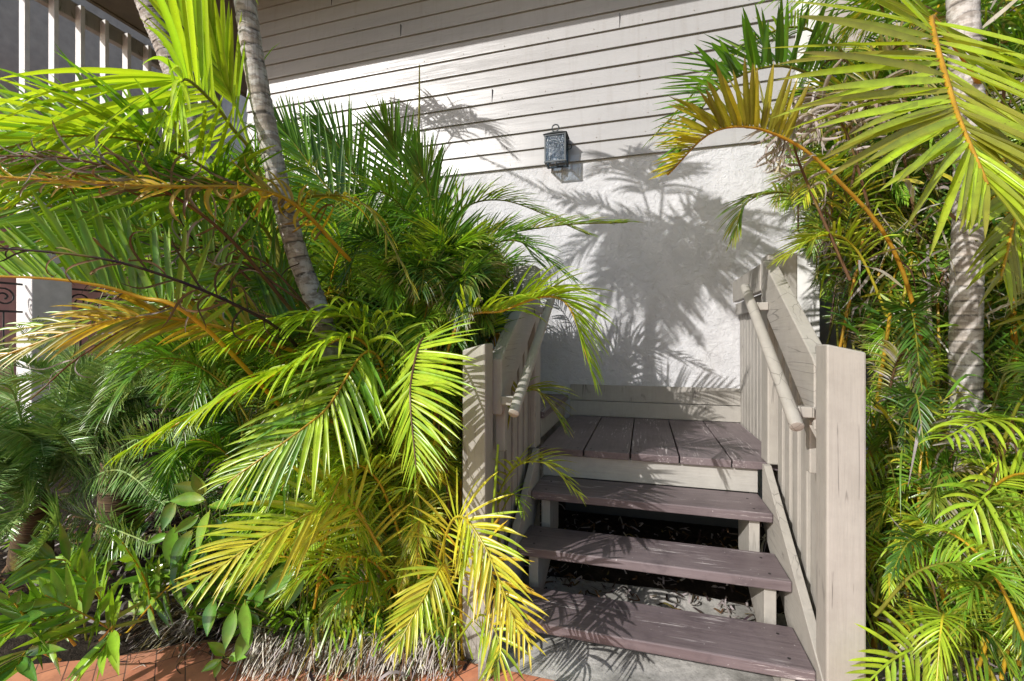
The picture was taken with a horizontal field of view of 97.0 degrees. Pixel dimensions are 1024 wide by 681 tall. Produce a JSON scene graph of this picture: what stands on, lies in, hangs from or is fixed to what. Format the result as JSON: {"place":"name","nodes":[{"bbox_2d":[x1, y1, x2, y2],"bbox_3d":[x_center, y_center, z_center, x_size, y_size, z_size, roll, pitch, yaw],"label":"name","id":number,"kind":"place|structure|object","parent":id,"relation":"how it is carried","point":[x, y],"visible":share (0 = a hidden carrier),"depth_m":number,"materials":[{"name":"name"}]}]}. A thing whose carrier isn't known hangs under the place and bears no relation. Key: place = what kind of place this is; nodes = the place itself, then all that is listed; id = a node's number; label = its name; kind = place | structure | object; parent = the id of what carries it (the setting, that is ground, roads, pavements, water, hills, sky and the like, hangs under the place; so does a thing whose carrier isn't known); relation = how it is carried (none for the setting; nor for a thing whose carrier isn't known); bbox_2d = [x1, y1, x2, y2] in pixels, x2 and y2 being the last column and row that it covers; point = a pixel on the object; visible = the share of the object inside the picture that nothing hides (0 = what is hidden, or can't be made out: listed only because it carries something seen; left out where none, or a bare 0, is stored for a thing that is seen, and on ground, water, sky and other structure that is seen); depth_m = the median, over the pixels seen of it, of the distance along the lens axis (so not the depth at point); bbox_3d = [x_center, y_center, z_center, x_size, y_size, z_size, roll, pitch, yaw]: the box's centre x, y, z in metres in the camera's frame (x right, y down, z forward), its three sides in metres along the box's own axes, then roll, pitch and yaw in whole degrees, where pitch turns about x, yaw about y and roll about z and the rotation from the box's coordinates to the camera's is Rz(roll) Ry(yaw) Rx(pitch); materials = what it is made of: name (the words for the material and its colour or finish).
{"place":"outdoors","nodes":[
{"label":"outdoors","id":0,"kind":"place"},
{"bbox_2d":[6,642,554,680],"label":"brick path","id":1,"kind":"structure","parent":0,"point":[191,668],"depth_m":1.86,"materials":[{"name":"ceramic"}]},
{"bbox_2d":[201,642,246,677],"bbox_3d":[-1.184,1.284,1.832,0.248,0.176,0.115,0,0,40],"label":"glossy shrub","id":2,"kind":"object","parent":1,"relation":"on","point":[217,648],"visible":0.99,"depth_m":1.81,"materials":[{"name":"green plant"}]},
{"bbox_2d":[77,633,477,680],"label":"twigs","id":3,"kind":"object","parent":1,"relation":"on","point":[211,655],"visible":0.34,"depth_m":1.92,"materials":[{"name":"brown plant"}]},
{"bbox_2d":[0,413,1014,666],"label":"ground","id":4,"kind":"structure","parent":0,"point":[80,651],"depth_m":2.66,"materials":[{"name":"soil"}]},
{"bbox_2d":[0,305,208,541],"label":"sago palm","id":5,"kind":"object","parent":4,"relation":"on","point":[106,503],"visible":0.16,"depth_m":3.09,"materials":[{"name":"green plant"}]},
{"bbox_2d":[0,0,221,442],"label":"balcony porch","id":6,"kind":"object","parent":4,"relation":"on","point":[81,33],"visible":0.18,"depth_m":5.87,"materials":[{"name":"beige paint"}]},
{"bbox_2d":[0,281,181,415],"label":"iron railing","id":7,"kind":"object","parent":6,"relation":"attached to","point":[13,296],"visible":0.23,"depth_m":4.55,"materials":[{"name":"metal"}]},
{"bbox_2d":[0,339,223,572],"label":"sago palm","id":8,"kind":"object","parent":4,"relation":"on","point":[39,455],"visible":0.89,"depth_m":2.31,"materials":[{"name":"green plant"}]},
{"bbox_2d":[0,512,316,680],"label":"wart fern","id":9,"kind":"object","parent":4,"relation":"on","point":[46,605],"visible":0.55,"depth_m":1.76,"materials":[{"name":"green plant"}]},
{"bbox_2d":[0,124,384,415],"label":"areca palm","id":10,"kind":"object","parent":4,"relation":"on","point":[160,339],"visible":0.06,"depth_m":2.34,"materials":[{"name":"green plant"}]},
{"bbox_2d":[146,472,244,609],"bbox_3d":[-1.363,0.961,2.072,0.522,0.822,0.387,0,0,16],"label":"glossy shrub","id":11,"kind":"object","parent":4,"relation":"on","point":[173,545],"visible":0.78,"depth_m":1.94,"materials":[{"name":"green plant"}]},
{"bbox_2d":[0,0,419,665],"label":"areca palm","id":12,"kind":"object","parent":4,"relation":"on","point":[90,242],"visible":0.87,"depth_m":1.53,"materials":[{"name":"green plant"}]},
{"bbox_2d":[134,0,295,530],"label":"tall palm","id":13,"kind":"object","parent":4,"relation":"on","point":[160,49],"visible":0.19,"depth_m":2.93,"materials":[{"name":"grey plant"}]},
{"bbox_2d":[33,128,456,447],"bbox_3d":[-1.536,-0.387,3.274,2.779,2.506,3.010,0,0,-22],"label":"areca palm","id":14,"kind":"object","parent":4,"relation":"on","point":[329,229],"visible":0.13,"depth_m":2.23,"materials":[{"name":"green plant"}]},
{"bbox_2d":[202,542,323,661],"bbox_3d":[-1.018,1.082,1.838,0.395,0.581,0.436,0,0,-35],"label":"glossy shrub","id":15,"kind":"object","parent":4,"relation":"on","point":[259,593],"visible":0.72,"depth_m":1.74,"materials":[{"name":"green plant"}]},
{"bbox_2d":[88,320,454,576],"bbox_3d":[-1.322,0.468,2.933,2.228,1.396,2.040,0,0,16],"label":"areca palm","id":16,"kind":"object","parent":4,"relation":"on","point":[182,453],"visible":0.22,"depth_m":2.21,"materials":[{"name":"green plant"}]},
{"bbox_2d":[0,471,564,680],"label":"leaf litter","id":17,"kind":"object","parent":4,"relation":"on","point":[383,676],"visible":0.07,"depth_m":2.31,"materials":[{"name":"brown plant"}]},
{"bbox_2d":[234,0,384,627],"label":"leaning palm","id":18,"kind":"object","parent":4,"relation":"on","point":[264,119],"visible":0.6,"depth_m":1.95,"materials":[{"name":"grey plant"}]},
{"bbox_2d":[103,262,616,680],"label":"areca palm","id":19,"kind":"object","parent":4,"relation":"on","point":[402,515],"visible":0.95,"depth_m":1.77,"materials":[{"name":"green plant"}]},
{"bbox_2d":[225,65,642,530],"bbox_3d":[-0.715,-0.165,2.993,2.258,3.075,2.663,0,0,-35],"label":"areca palm","id":20,"kind":"object","parent":4,"relation":"on","point":[447,261],"visible":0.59,"depth_m":2.35,"materials":[{"name":"green plant"}]},
{"bbox_2d":[86,0,1023,498],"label":"house","id":21,"kind":"structure","parent":4,"relation":"on","point":[502,86],"depth_m":3.95,"materials":[{"name":"white paint"}]},
{"bbox_2d":[543,124,571,168],"bbox_3d":[0.400,-1.703,3.936,0.233,0.353,0.174,0,0,16],"label":"wall lantern","id":22,"kind":"object","parent":21,"relation":"attached to","point":[557,138],"depth_m":3.93,"materials":[{"name":"grey metal"}]},
{"bbox_2d":[544,512,776,621],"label":"leaf litter","id":23,"kind":"object","parent":4,"relation":"on","point":[577,580],"visible":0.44,"depth_m":2.55,"materials":[{"name":"brown plant"}]},
{"bbox_2d":[457,573,1023,680],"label":"concrete pad","id":24,"kind":"object","parent":4,"relation":"on","point":[564,659],"visible":0.25,"depth_m":1.94,"materials":[{"name":"grey concrete"}]},
{"bbox_2d":[456,394,823,680],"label":"staircase","id":25,"kind":"structure","parent":24,"relation":"on","point":[697,472],"depth_m":2.24,"materials":[{"name":"brown paint"}]},
{"bbox_2d":[463,265,556,660],"bbox_3d":[0.036,0.452,2.385,0.268,1.813,1.000,0,0,16],"label":"stair railing","id":26,"kind":"object","parent":25,"relation":"attached to","point":[503,366],"visible":0.73,"depth_m":2.04,"materials":[{"name":"beige paint"}]},
{"bbox_2d":[733,253,865,680],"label":"stair railing","id":27,"kind":"object","parent":25,"relation":"attached to","point":[803,401],"visible":0.76,"depth_m":1.67,"materials":[{"name":"beige paint"}]},
{"bbox_2d":[644,0,1023,638],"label":"areca palm","id":28,"kind":"object","parent":4,"relation":"on","point":[991,167],"visible":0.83,"depth_m":1.91,"materials":[{"name":"green plant"}]},
{"bbox_2d":[760,522,1023,680],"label":"leaf litter","id":29,"kind":"object","parent":4,"relation":"on","point":[884,636],"visible":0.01,"depth_m":1.86,"materials":[{"name":"brown plant"}]},
{"bbox_2d":[785,0,1023,554],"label":"areca palm","id":30,"kind":"object","parent":4,"relation":"on","point":[862,220],"visible":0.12,"depth_m":2.41,"materials":[{"name":"green plant"}]},
{"bbox_2d":[789,0,1023,389],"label":"areca palm","id":31,"kind":"object","parent":4,"relation":"on","point":[871,37],"visible":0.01,"depth_m":3.49,"materials":[{"name":"green plant"}]},
{"bbox_2d":[847,307,1023,680],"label":"areca palm","id":32,"kind":"object","parent":4,"relation":"on","point":[947,543],"visible":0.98,"depth_m":1.60,"materials":[{"name":"green plant"}]},
{"bbox_2d":[945,0,985,662],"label":"stout palm","id":33,"kind":"object","parent":4,"relation":"on","point":[966,335],"visible":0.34,"depth_m":1.87,"materials":[{"name":"grey plant"}]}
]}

